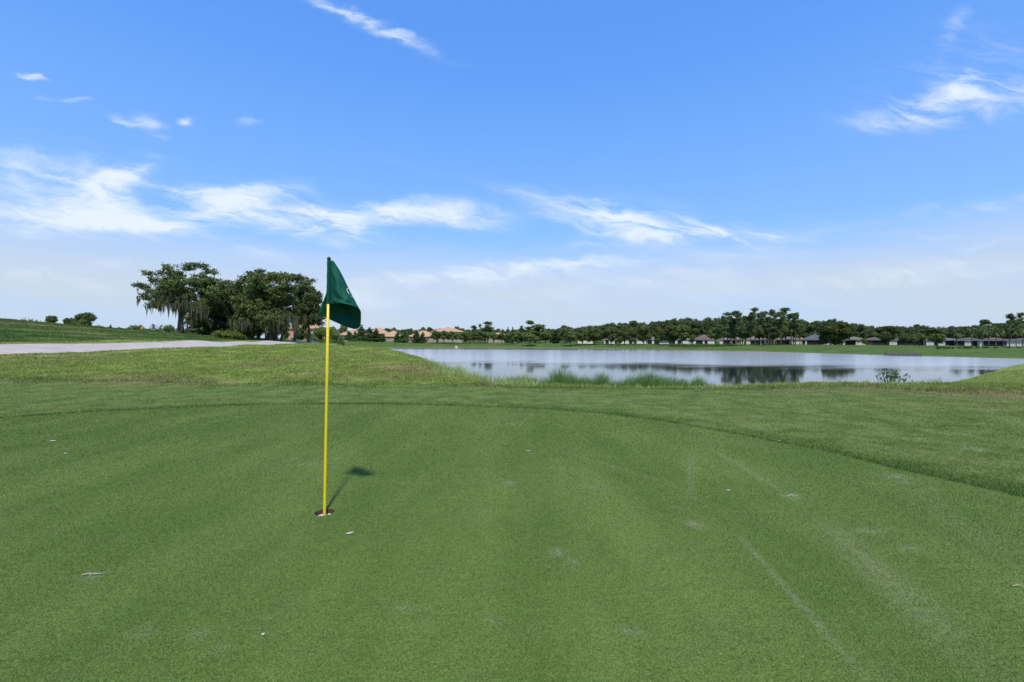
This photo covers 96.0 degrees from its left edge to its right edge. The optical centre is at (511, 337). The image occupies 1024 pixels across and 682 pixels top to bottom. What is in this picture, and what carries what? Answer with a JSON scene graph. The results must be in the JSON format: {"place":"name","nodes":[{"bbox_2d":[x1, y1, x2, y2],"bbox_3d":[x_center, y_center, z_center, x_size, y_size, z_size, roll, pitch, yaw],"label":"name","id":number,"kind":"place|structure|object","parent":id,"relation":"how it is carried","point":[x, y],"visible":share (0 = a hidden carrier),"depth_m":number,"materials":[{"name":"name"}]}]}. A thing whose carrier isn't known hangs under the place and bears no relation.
{"place":"outdoors","nodes":[
{"label":"outdoors","id":0,"kind":"place"},
{"bbox_2d":[0,340,319,354],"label":"path","id":1,"kind":"structure","parent":0,"point":[6,349],"depth_m":28.59,"materials":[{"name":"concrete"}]},
{"bbox_2d":[0,318,1023,681],"bbox_3d":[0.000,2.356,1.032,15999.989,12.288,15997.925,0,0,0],"label":"ground","id":2,"kind":"structure","parent":0,"point":[452,668],"depth_m":2.25,"materials":[{"name":"green plant"}]},
{"bbox_2d":[45,315,58,322],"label":"oak tree","id":3,"kind":"object","parent":2,"relation":"on","point":[53,319],"visible":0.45,"depth_m":111.58,"materials":[{"name":"green plant"}]},
{"bbox_2d":[74,312,97,325],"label":"oak tree","id":4,"kind":"object","parent":2,"relation":"on","point":[84,318],"visible":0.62,"depth_m":112.42,"materials":[{"name":"green plant"}]},
{"bbox_2d":[162,325,175,331],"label":"shrub","id":5,"kind":"object","parent":2,"relation":"on","point":[168,328],"visible":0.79,"depth_m":121.69,"materials":[{"name":"green plant"}]},
{"bbox_2d":[131,261,227,333],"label":"live oak tree","id":6,"kind":"object","parent":2,"relation":"on","point":[173,291],"visible":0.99,"depth_m":72.83,"materials":[{"name":"green plant"}]},
{"bbox_2d":[194,279,245,336],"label":"live oak tree","id":7,"kind":"object","parent":2,"relation":"on","point":[223,311],"visible":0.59,"depth_m":76.53,"materials":[{"name":"green plant"}]},
{"bbox_2d":[213,330,234,337],"bbox_3d":[-39.993,-0.477,63.957,2.887,1.241,3.087,0,0,-35],"label":"palmetto shrub","id":8,"kind":"object","parent":2,"relation":"on","point":[227,334],"visible":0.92,"depth_m":63.23,"materials":[{"name":"green plant"}]},
{"bbox_2d":[230,332,245,338],"bbox_3d":[-37.567,-0.191,63.090,2.075,1.139,2.377,0,0,-25],"label":"palmetto shrub","id":9,"kind":"object","parent":2,"relation":"on","point":[234,335],"visible":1,"depth_m":62.71,"materials":[{"name":"green plant"}]},
{"bbox_2d":[227,267,302,340],"bbox_3d":[-35.990,-4.819,67.504,9.580,11.234,15.071,0,0,-27],"label":"live oak tree","id":10,"kind":"object","parent":2,"relation":"on","point":[262,306],"visible":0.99,"depth_m":64.50,"materials":[{"name":"green plant"}]},
{"bbox_2d":[293,326,305,339],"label":"young tree","id":11,"kind":"object","parent":2,"relation":"on","point":[300,334],"visible":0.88,"depth_m":119.24,"materials":[{"name":"green plant"}]},
{"bbox_2d":[288,324,325,340],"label":"apartment building","id":12,"kind":"structure","parent":2,"relation":"on","point":[292,335],"depth_m":169.70,"materials":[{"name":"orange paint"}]},
{"bbox_2d":[291,273,325,342],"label":"live oak tree","id":13,"kind":"object","parent":2,"relation":"on","point":[309,296],"visible":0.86,"depth_m":71.75,"materials":[{"name":"green plant"}]},
{"bbox_2d":[311,325,329,342],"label":"oak tree","id":14,"kind":"object","parent":2,"relation":"on","point":[319,333],"visible":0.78,"depth_m":129.54,"materials":[{"name":"green plant"}]},
{"bbox_2d":[314,509,333,515],"bbox_3d":[-1.065,1.045,2.618,0.111,0.112,0.111,0,0,0],"label":"golf hole","id":15,"kind":"object","parent":2,"relation":"on","point":[320,512],"visible":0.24,"depth_m":2.66,"materials":[{"name":"soil"}]},
{"bbox_2d":[318,257,360,515],"bbox_3d":[-0.979,0.317,2.646,0.242,1.554,0.154,0,0,31],"label":"golf flagstick","id":16,"kind":"object","parent":15,"relation":"in","point":[340,305],"visible":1,"depth_m":2.61,"materials":[{"name":"green fabric"}]},
{"bbox_2d":[325,326,339,343],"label":"oak tree","id":17,"kind":"object","parent":2,"relation":"on","point":[334,334],"visible":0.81,"depth_m":139.20,"materials":[{"name":"green plant"}]},
{"bbox_2d":[356,324,365,340],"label":"conifer tree","id":18,"kind":"object","parent":2,"relation":"on","point":[361,333],"visible":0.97,"depth_m":294.82,"materials":[{"name":"green plant"}]},
{"bbox_2d":[363,327,373,340],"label":"conifer tree","id":19,"kind":"object","parent":2,"relation":"on","point":[368,336],"visible":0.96,"depth_m":294.73,"materials":[{"name":"green plant"}]},
{"bbox_2d":[370,328,380,341],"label":"conifer tree","id":20,"kind":"object","parent":2,"relation":"on","point":[376,335],"visible":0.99,"depth_m":294.88,"materials":[{"name":"green plant"}]},
{"bbox_2d":[384,330,399,340],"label":"apartment building","id":21,"kind":"structure","parent":2,"relation":"on","point":[389,336],"depth_m":306.03,"materials":[{"name":"beige paint"}]},
{"bbox_2d":[398,329,409,342],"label":"conifer tree","id":22,"kind":"object","parent":2,"relation":"on","point":[404,337],"visible":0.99,"depth_m":294.39,"materials":[{"name":"green plant"}]},
{"bbox_2d":[411,331,419,342],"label":"conifer tree","id":23,"kind":"object","parent":2,"relation":"on","point":[416,338],"visible":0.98,"depth_m":294.93,"materials":[{"name":"green plant"}]},
{"bbox_2d":[408,331,438,341],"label":"apartment building","id":24,"kind":"structure","parent":2,"relation":"on","point":[427,334],"depth_m":306.52,"materials":[{"name":"beige paint"}]},
{"bbox_2d":[429,330,440,343],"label":"oak tree","id":25,"kind":"object","parent":2,"relation":"on","point":[436,335],"visible":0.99,"depth_m":294.39,"materials":[{"name":"green plant"}]},
{"bbox_2d":[431,328,463,342],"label":"apartment building","id":26,"kind":"structure","parent":2,"relation":"on","point":[448,330],"depth_m":335.49,"materials":[{"name":"beige paint"}]},
{"bbox_2d":[445,331,456,343],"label":"oak tree","id":27,"kind":"object","parent":2,"relation":"on","point":[452,335],"visible":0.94,"depth_m":294.51,"materials":[{"name":"green plant"}]},
{"bbox_2d":[456,331,467,343],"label":"oak tree","id":28,"kind":"object","parent":2,"relation":"on","point":[461,335],"visible":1,"depth_m":293.82,"materials":[{"name":"green plant"}]},
{"bbox_2d":[472,331,482,343],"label":"oak tree","id":29,"kind":"object","parent":2,"relation":"on","point":[477,335],"visible":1,"depth_m":294.35,"materials":[{"name":"green plant"}]},
{"bbox_2d":[479,321,496,342],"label":"pine tree","id":30,"kind":"object","parent":2,"relation":"on","point":[487,327],"visible":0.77,"depth_m":322.66,"materials":[{"name":"green plant"}]},
{"bbox_2d":[0,318,1023,395],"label":"rough grass","id":31,"kind":"structure","parent":2,"relation":"on","point":[179,374],"depth_m":14.78,"materials":[{"name":"green plant"}]},
{"bbox_2d":[505,332,518,341],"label":"oak tree","id":32,"kind":"object","parent":2,"relation":"on","point":[513,336],"visible":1,"depth_m":278.62,"materials":[{"name":"green plant"}]},
{"bbox_2d":[514,326,525,342],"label":"conifer tree","id":33,"kind":"object","parent":2,"relation":"on","point":[520,339],"visible":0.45,"depth_m":310.56,"materials":[{"name":"green plant"}]},
{"bbox_2d":[522,333,538,345],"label":"oak tree","id":34,"kind":"object","parent":2,"relation":"on","point":[529,337],"visible":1,"depth_m":263.01,"materials":[{"name":"green plant"}]},
{"bbox_2d":[524,320,546,342],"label":"broadleaf tree","id":35,"kind":"object","parent":2,"relation":"on","point":[537,328],"visible":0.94,"depth_m":303.82,"materials":[{"name":"green plant"}]},
{"bbox_2d":[539,330,551,342],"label":"oak tree","id":36,"kind":"object","parent":2,"relation":"on","point":[545,334],"visible":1,"depth_m":288.13,"materials":[{"name":"green plant"}]},
{"bbox_2d":[549,329,559,343],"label":"conifer tree","id":37,"kind":"object","parent":2,"relation":"on","point":[555,339],"visible":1,"depth_m":289.19,"materials":[{"name":"green plant"}]},
{"bbox_2d":[558,325,573,343],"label":"oak tree","id":38,"kind":"object","parent":2,"relation":"on","point":[564,328],"visible":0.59,"depth_m":281.51,"materials":[{"name":"green plant"}]},
{"bbox_2d":[563,331,578,345],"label":"oak tree","id":39,"kind":"object","parent":2,"relation":"on","point":[570,337],"visible":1,"depth_m":256.58,"materials":[{"name":"green plant"}]},
{"bbox_2d":[575,327,590,344],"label":"oak tree","id":40,"kind":"object","parent":2,"relation":"on","point":[581,335],"visible":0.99,"depth_m":260.11,"materials":[{"name":"green plant"}]},
{"bbox_2d":[586,327,603,344],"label":"oak tree","id":41,"kind":"object","parent":2,"relation":"on","point":[595,334],"visible":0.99,"depth_m":258.19,"materials":[{"name":"green plant"}]},
{"bbox_2d":[604,327,617,344],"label":"oak tree","id":42,"kind":"object","parent":2,"relation":"on","point":[610,333],"visible":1,"depth_m":254.22,"materials":[{"name":"green plant"}]},
{"bbox_2d":[617,325,630,344],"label":"oak tree","id":43,"kind":"object","parent":2,"relation":"on","point":[624,332],"visible":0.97,"depth_m":252.26,"materials":[{"name":"green plant"}]},
{"bbox_2d":[629,327,638,344],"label":"oak tree","id":44,"kind":"object","parent":2,"relation":"on","point":[634,332],"visible":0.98,"depth_m":251.44,"materials":[{"name":"green plant"}]},
{"bbox_2d":[621,338,647,343],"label":"lakeside house","id":45,"kind":"structure","parent":2,"relation":"on","point":[636,341],"depth_m":275.09,"materials":[{"name":"beige paint"}]},
{"bbox_2d":[636,325,651,344],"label":"oak tree","id":46,"kind":"object","parent":2,"relation":"on","point":[644,334],"visible":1,"depth_m":250.21,"materials":[{"name":"green plant"}]},
{"bbox_2d":[653,327,663,344],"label":"oak tree","id":47,"kind":"object","parent":2,"relation":"on","point":[659,331],"visible":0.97,"depth_m":252.67,"materials":[{"name":"green plant"}]},
{"bbox_2d":[648,335,676,343],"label":"lakeside house","id":48,"kind":"structure","parent":2,"relation":"on","point":[652,341],"depth_m":270.31,"materials":[{"name":"beige paint"}]},
{"bbox_2d":[662,324,680,342],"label":"oak tree","id":49,"kind":"object","parent":2,"relation":"on","point":[671,333],"visible":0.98,"depth_m":244.37,"materials":[{"name":"green plant"}]},
{"bbox_2d":[674,325,690,343],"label":"oak tree","id":50,"kind":"object","parent":2,"relation":"on","point":[684,330],"visible":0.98,"depth_m":242.65,"materials":[{"name":"green plant"}]},
{"bbox_2d":[357,317,1023,342],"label":"wood","id":51,"kind":"object","parent":2,"relation":"on","point":[698,328],"visible":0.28,"depth_m":311.83,"materials":[{"name":"green plant"}]},
{"bbox_2d":[669,343,733,347],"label":"hedge","id":52,"kind":"object","parent":2,"relation":"on","point":[696,345],"visible":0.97,"depth_m":221.86,"materials":[{"name":"green plant"}]},
{"bbox_2d":[693,334,715,343],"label":"lakeside house","id":53,"kind":"structure","parent":2,"relation":"on","point":[703,339],"depth_m":262.36,"materials":[{"name":"beige paint"}]},
{"bbox_2d":[707,327,719,344],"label":"oak tree","id":54,"kind":"object","parent":2,"relation":"on","point":[712,333],"visible":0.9,"depth_m":244.08,"materials":[{"name":"green plant"}]},
{"bbox_2d":[414,354,1023,388],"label":"bank grass","id":55,"kind":"structure","parent":2,"relation":"on","point":[461,372],"depth_m":12.59,"materials":[{"name":"green plant"}]},
{"bbox_2d":[715,315,729,345],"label":"pine tree","id":56,"kind":"object","parent":2,"relation":"on","point":[723,319],"visible":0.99,"depth_m":221.79,"materials":[{"name":"green plant"}]},
{"bbox_2d":[504,364,941,387],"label":"shore reeds","id":57,"kind":"object","parent":2,"relation":"on","point":[642,381],"visible":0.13,"depth_m":42.71,"materials":[{"name":"green plant"}]},
{"bbox_2d":[720,312,734,342],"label":"pine tree","id":58,"kind":"object","parent":2,"relation":"on","point":[728,314],"visible":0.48,"depth_m":235.65,"materials":[{"name":"green plant"}]},
{"bbox_2d":[725,325,735,344],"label":"oak tree","id":59,"kind":"object","parent":2,"relation":"on","point":[730,334],"visible":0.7,"depth_m":234.11,"materials":[{"name":"green plant"}]},
{"bbox_2d":[719,337,744,343],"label":"lakeside house","id":60,"kind":"structure","parent":2,"relation":"on","point":[733,341],"depth_m":257.97,"materials":[{"name":"beige paint"}]},
{"bbox_2d":[729,310,744,344],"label":"pine tree","id":61,"kind":"object","parent":2,"relation":"on","point":[737,314],"visible":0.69,"depth_m":229.82,"materials":[{"name":"green plant"}]},
{"bbox_2d":[733,317,746,345],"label":"pine tree","id":62,"kind":"object","parent":2,"relation":"on","point":[742,326],"visible":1,"depth_m":222.33,"materials":[{"name":"green plant"}]},
{"bbox_2d":[745,316,756,344],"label":"pine tree","id":63,"kind":"object","parent":2,"relation":"on","point":[748,324],"visible":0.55,"depth_m":230.40,"materials":[{"name":"green plant"}]},
{"bbox_2d":[746,307,763,344],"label":"pine tree","id":64,"kind":"object","parent":2,"relation":"on","point":[753,318],"visible":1,"depth_m":223.16,"materials":[{"name":"green plant"}]},
{"bbox_2d":[752,323,763,344],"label":"oak tree","id":65,"kind":"object","parent":2,"relation":"on","point":[758,335],"visible":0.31,"depth_m":234.76,"materials":[{"name":"green plant"}]},
{"bbox_2d":[746,336,771,343],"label":"lakeside house","id":66,"kind":"structure","parent":2,"relation":"on","point":[753,340],"depth_m":255.63,"materials":[{"name":"beige paint"}]},
{"bbox_2d":[758,311,771,344],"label":"pine tree","id":67,"kind":"object","parent":2,"relation":"on","point":[764,313],"visible":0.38,"depth_m":231.08,"materials":[{"name":"green plant"}]},
{"bbox_2d":[761,316,777,344],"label":"pine tree","id":68,"kind":"object","parent":2,"relation":"on","point":[768,325],"visible":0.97,"depth_m":224.89,"materials":[{"name":"green plant"}]},
{"bbox_2d":[771,314,783,344],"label":"pine tree","id":69,"kind":"object","parent":2,"relation":"on","point":[773,320],"visible":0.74,"depth_m":232.65,"materials":[{"name":"green plant"}]},
{"bbox_2d":[774,311,788,344],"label":"pine tree","id":70,"kind":"object","parent":2,"relation":"on","point":[782,320],"visible":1,"depth_m":225.82,"materials":[{"name":"green plant"}]},
{"bbox_2d":[777,325,790,344],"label":"oak tree","id":71,"kind":"object","parent":2,"relation":"on","point":[786,334],"visible":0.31,"depth_m":234.18,"materials":[{"name":"green plant"}]},
{"bbox_2d":[774,336,802,343],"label":"lakeside house","id":72,"kind":"structure","parent":2,"relation":"on","point":[798,340],"depth_m":250.06,"materials":[{"name":"beige paint"}]},
{"bbox_2d":[785,313,800,344],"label":"pine tree","id":73,"kind":"object","parent":2,"relation":"on","point":[789,317],"visible":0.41,"depth_m":233.82,"materials":[{"name":"green plant"}]},
{"bbox_2d":[788,312,804,344],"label":"pine tree","id":74,"kind":"object","parent":2,"relation":"on","point":[796,325],"visible":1,"depth_m":226.46,"materials":[{"name":"green plant"}]},
{"bbox_2d":[802,334,820,344],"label":"lakeside house","id":75,"kind":"structure","parent":2,"relation":"on","point":[813,339],"depth_m":245.43,"materials":[{"name":"beige paint"}]},
{"bbox_2d":[818,320,828,344],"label":"conifer tree","id":76,"kind":"object","parent":2,"relation":"on","point":[822,340],"visible":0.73,"depth_m":229.33,"materials":[{"name":"green plant"}]},
{"bbox_2d":[819,319,840,344],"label":"oak tree","id":77,"kind":"object","parent":2,"relation":"on","point":[829,331],"visible":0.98,"depth_m":223.99,"materials":[{"name":"green plant"}]},
{"bbox_2d":[833,320,857,344],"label":"oak tree","id":78,"kind":"object","parent":2,"relation":"on","point":[846,329],"visible":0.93,"depth_m":221.94,"materials":[{"name":"green plant"}]},
{"bbox_2d":[843,337,865,344],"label":"lakeside house","id":79,"kind":"structure","parent":2,"relation":"on","point":[853,340],"depth_m":236.10,"materials":[{"name":"beige paint"}]},
{"bbox_2d":[864,329,878,337],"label":"oak tree","id":80,"kind":"object","parent":2,"relation":"on","point":[871,333],"visible":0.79,"depth_m":243.82,"materials":[{"name":"green plant"}]},
{"bbox_2d":[865,337,888,344],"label":"lakeside house","id":81,"kind":"structure","parent":2,"relation":"on","point":[874,341],"depth_m":236.08,"materials":[{"name":"black"}]},
{"bbox_2d":[872,325,901,344],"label":"oak tree","id":82,"kind":"object","parent":2,"relation":"on","point":[886,333],"visible":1,"depth_m":220.14,"materials":[{"name":"green plant"}]},
{"bbox_2d":[876,367,905,383],"bbox_3d":[40.051,4.393,48.781,2.508,2.422,1.418,0,0,0],"label":"water plant","id":83,"kind":"object","parent":2,"relation":"on","point":[894,376],"visible":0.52,"depth_m":48.75,"materials":[{"name":"green plant"}]},
{"bbox_2d":[889,338,913,344],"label":"lakeside house","id":84,"kind":"structure","parent":2,"relation":"on","point":[896,341],"depth_m":228.87,"materials":[{"name":"beige paint"}]},
{"bbox_2d":[898,333,911,345],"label":"young tree","id":85,"kind":"object","parent":2,"relation":"on","point":[905,337],"visible":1,"depth_m":195.73,"materials":[{"name":"green plant"}]},
{"bbox_2d":[909,334,921,345],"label":"young tree","id":86,"kind":"object","parent":2,"relation":"on","point":[914,339],"visible":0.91,"depth_m":195.06,"materials":[{"name":"green plant"}]},
{"bbox_2d":[927,333,946,345],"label":"young tree","id":87,"kind":"object","parent":2,"relation":"on","point":[937,338],"visible":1,"depth_m":195.05,"materials":[{"name":"green plant"}]},
{"bbox_2d":[926,338,953,345],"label":"lakeside house","id":88,"kind":"structure","parent":2,"relation":"on","point":[949,341],"depth_m":213.97,"materials":[{"name":"beige paint"}]},
{"bbox_2d":[946,328,965,346],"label":"palm tree","id":89,"kind":"object","parent":2,"relation":"on","point":[957,333],"visible":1,"depth_m":177.94,"materials":[{"name":"green plant"}]},
{"bbox_2d":[954,338,979,345],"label":"lakeside house","id":90,"kind":"structure","parent":2,"relation":"on","point":[966,342],"depth_m":205.53,"materials":[{"name":"beige paint"}]},
{"bbox_2d":[973,325,988,346],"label":"palm tree","id":91,"kind":"object","parent":2,"relation":"on","point":[982,331],"visible":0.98,"depth_m":173.96,"materials":[{"name":"green plant"}]},
{"bbox_2d":[976,319,995,338],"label":"broadleaf tree","id":92,"kind":"object","parent":2,"relation":"on","point":[984,322],"visible":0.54,"depth_m":261.16,"materials":[{"name":"green plant"}]},
{"bbox_2d":[984,324,995,346],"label":"palm tree","id":93,"kind":"object","parent":2,"relation":"on","point":[988,327],"visible":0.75,"depth_m":175.61,"materials":[{"name":"green plant"}]},
{"bbox_2d":[988,327,1002,345],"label":"palm tree","id":94,"kind":"object","parent":2,"relation":"on","point":[996,334],"visible":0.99,"depth_m":171.84,"materials":[{"name":"green plant"}]},
{"bbox_2d":[979,337,1012,345],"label":"lakeside house","id":95,"kind":"structure","parent":2,"relation":"on","point":[992,341],"depth_m":198.67,"materials":[{"name":"beige paint"}]},
{"bbox_2d":[990,323,1008,338],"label":"broadleaf tree","id":96,"kind":"object","parent":2,"relation":"on","point":[1000,324],"visible":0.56,"depth_m":260.84,"materials":[{"name":"green plant"}]},
{"bbox_2d":[997,325,1009,346],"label":"palm tree","id":97,"kind":"object","parent":2,"relation":"on","point":[1002,331],"visible":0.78,"depth_m":172.78,"materials":[{"name":"green plant"}]},
{"bbox_2d":[1003,323,1015,346],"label":"palm tree","id":98,"kind":"object","parent":2,"relation":"on","point":[1008,330],"visible":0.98,"depth_m":171.85,"materials":[{"name":"green plant"}]},
{"bbox_2d":[1004,313,1016,338],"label":"pine tree","id":99,"kind":"object","parent":2,"relation":"on","point":[1011,317],"visible":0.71,"depth_m":249.67,"materials":[{"name":"green plant"}]},
{"bbox_2d":[1006,338,1023,346],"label":"lakeside house","id":100,"kind":"structure","parent":2,"relation":"on","point":[1019,342],"depth_m":192.28,"materials":[{"name":"beige paint"}]},
{"bbox_2d":[1010,326,1023,346],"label":"palm tree","id":101,"kind":"object","parent":2,"relation":"on","point":[1016,331],"visible":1,"depth_m":169.88,"materials":[{"name":"green plant"}]},
{"bbox_2d":[1016,312,1023,333],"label":"pine tree","id":102,"kind":"object","parent":2,"relation":"on","point":[1019,314],"visible":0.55,"depth_m":249.61,"materials":[{"name":"green plant"}]},
{"bbox_2d":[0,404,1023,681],"bbox_3d":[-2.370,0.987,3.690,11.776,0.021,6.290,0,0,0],"label":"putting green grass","id":103,"kind":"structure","parent":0,"point":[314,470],"depth_m":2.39,"materials":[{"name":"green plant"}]},
{"bbox_2d":[0,377,1023,496],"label":"collar grass","id":104,"kind":"structure","parent":0,"point":[694,424],"depth_m":6.43,"materials":[{"name":"green plant"}]},
{"bbox_2d":[0,0,1023,337],"label":"sky","id":105,"kind":"structure","parent":0,"point":[465,164],"materials":[{"name":"blue"}]},
{"bbox_2d":[383,347,1023,385],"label":"water","id":106,"kind":"structure","parent":0,"point":[722,368],"depth_m":94.92,"materials":[{"name":"liquid"}]},
{"bbox_2d":[884,352,921,355],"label":"jetty","id":107,"kind":"object","parent":106,"relation":"in","point":[898,354],"visible":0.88,"depth_m":138.83,"materials":[{"name":"grey wood"}]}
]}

